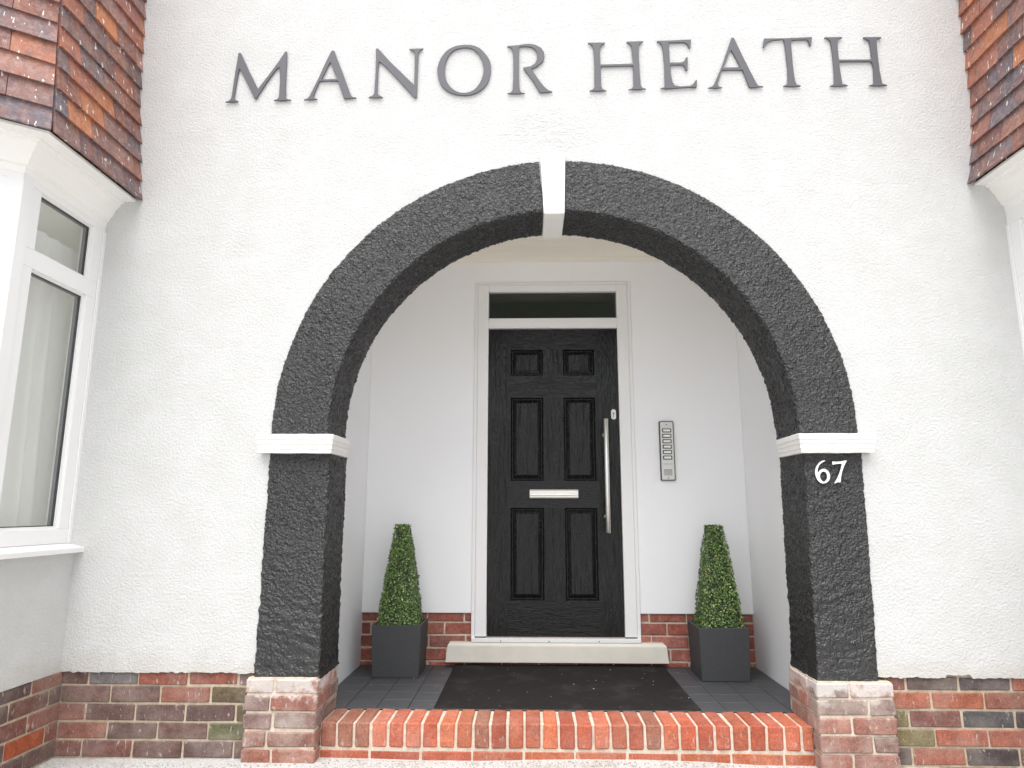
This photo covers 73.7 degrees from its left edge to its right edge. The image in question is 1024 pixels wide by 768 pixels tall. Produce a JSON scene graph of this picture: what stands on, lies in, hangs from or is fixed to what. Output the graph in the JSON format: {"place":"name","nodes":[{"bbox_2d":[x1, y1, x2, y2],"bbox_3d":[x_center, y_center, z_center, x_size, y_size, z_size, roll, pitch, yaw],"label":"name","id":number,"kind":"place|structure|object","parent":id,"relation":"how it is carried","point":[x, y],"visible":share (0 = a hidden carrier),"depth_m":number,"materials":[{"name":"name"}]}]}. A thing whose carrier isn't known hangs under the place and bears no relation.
{"place":"outdoors","nodes":[
{"label":"outdoors","id":0,"kind":"place"},
{"bbox_2d":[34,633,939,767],"bbox_3d":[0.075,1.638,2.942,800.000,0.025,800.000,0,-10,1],"label":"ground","id":1,"kind":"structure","parent":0,"point":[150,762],"depth_m":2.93,"materials":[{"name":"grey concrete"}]},
{"bbox_2d":[38,758,804,767],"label":"grit","id":2,"kind":"object","parent":1,"relation":"on","point":[684,764],"visible":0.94,"depth_m":2.91,"materials":[{"name":"grey gravel"}]},
{"bbox_2d":[0,0,1023,767],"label":"house","id":3,"kind":"structure","parent":1,"relation":"on","point":[482,342],"depth_m":3.38,"materials":[{"name":"white paint"}]},
{"bbox_2d":[0,230,78,526],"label":"curtain","id":4,"kind":"object","parent":3,"relation":"hanging from","point":[30,453],"visible":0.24,"depth_m":3.13,"materials":[{"name":"fabric"}]},
{"bbox_2d":[0,0,146,767],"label":"bay window","id":5,"kind":"structure","parent":3,"relation":"in","point":[71,79],"depth_m":2.97,"materials":[{"name":"plastic"}]},
{"bbox_2d":[487,329,623,636],"bbox_3d":[0.265,0.582,4.291,0.832,1.920,0.135,0,-10,1],"label":"front door","id":6,"kind":"structure","parent":3,"relation":"in","point":[555,566],"depth_m":4.30,"materials":[{"name":"wood"}]},
{"bbox_2d":[226,37,886,102],"bbox_3d":[0.209,-1.624,3.522,3.384,0.329,0.008,0,-10,1],"label":"house name sign","id":7,"kind":"object","parent":3,"relation":"attached to","point":[411,87],"visible":1,"depth_m":3.52,"materials":[{"name":"grey metal"}]},
{"bbox_2d":[334,665,793,713],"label":"porch floor","id":8,"kind":"structure","parent":3,"relation":"attached to","point":[359,687],"depth_m":3.51,"materials":[{"name":"tile"}]},
{"bbox_2d":[372,618,427,677],"bbox_3d":[-0.649,1.525,3.959,0.280,0.281,0.280,0,-10,1],"label":"planter","id":9,"kind":"object","parent":8,"relation":"on","point":[398,651],"visible":0.81,"depth_m":3.83,"materials":[{"name":"plastic"}]},
{"bbox_2d":[376,524,423,624],"bbox_3d":[-0.652,1.142,4.029,0.260,0.624,0.262,0,-10,1],"label":"topiary","id":10,"kind":"object","parent":9,"relation":"on","point":[400,604],"visible":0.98,"depth_m":3.95,"materials":[{"name":"green plant"}]},
{"bbox_2d":[433,664,701,710],"bbox_3d":[0.269,1.605,3.648,1.260,0.013,0.903,0,-10,1],"label":"doormat","id":11,"kind":"object","parent":8,"relation":"on","point":[543,687],"visible":1,"depth_m":3.54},
{"bbox_2d":[687,620,749,681],"bbox_3d":[1.175,1.513,3.885,0.280,0.281,0.280,0,-10,1],"label":"planter","id":12,"kind":"object","parent":8,"relation":"on","point":[719,654],"visible":0.82,"depth_m":3.76,"materials":[{"name":"plastic"}]},
{"bbox_2d":[693,524,744,627],"bbox_3d":[1.186,1.134,3.965,0.262,0.629,0.263,0,-10,1],"label":"topiary","id":13,"kind":"object","parent":12,"relation":"on","point":[717,599],"visible":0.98,"depth_m":3.89,"materials":[{"name":"green plant"}]},
{"bbox_2d":[658,421,675,480],"bbox_3d":[0.978,0.421,4.303,0.091,0.374,0.024,0,-10,1],"label":"intercom","id":14,"kind":"object","parent":3,"relation":"attached to","point":[667,450],"visible":1,"depth_m":4.29,"materials":[{"name":"metal"}]},
{"bbox_2d":[815,460,846,483],"bbox_3d":[1.453,0.400,3.107,0.146,0.105,0.007,0,-10,1],"label":"house number","id":15,"kind":"object","parent":3,"relation":"attached to","point":[817,473],"visible":1,"depth_m":3.10,"materials":[{"name":"white paint"}]},
{"bbox_2d":[958,0,1023,354],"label":"bay window","id":16,"kind":"structure","parent":3,"relation":"in","point":[992,31],"depth_m":3.25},
{"bbox_2d":[320,708,814,765],"bbox_3d":[0.234,1.630,3.072,2.155,0.250,0.219,0,-10,1],"label":"brick step","id":17,"kind":"object","parent":1,"relation":"on","point":[774,738],"visible":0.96,"depth_m":2.99,"materials":[{"name":"red brick"}]}
]}

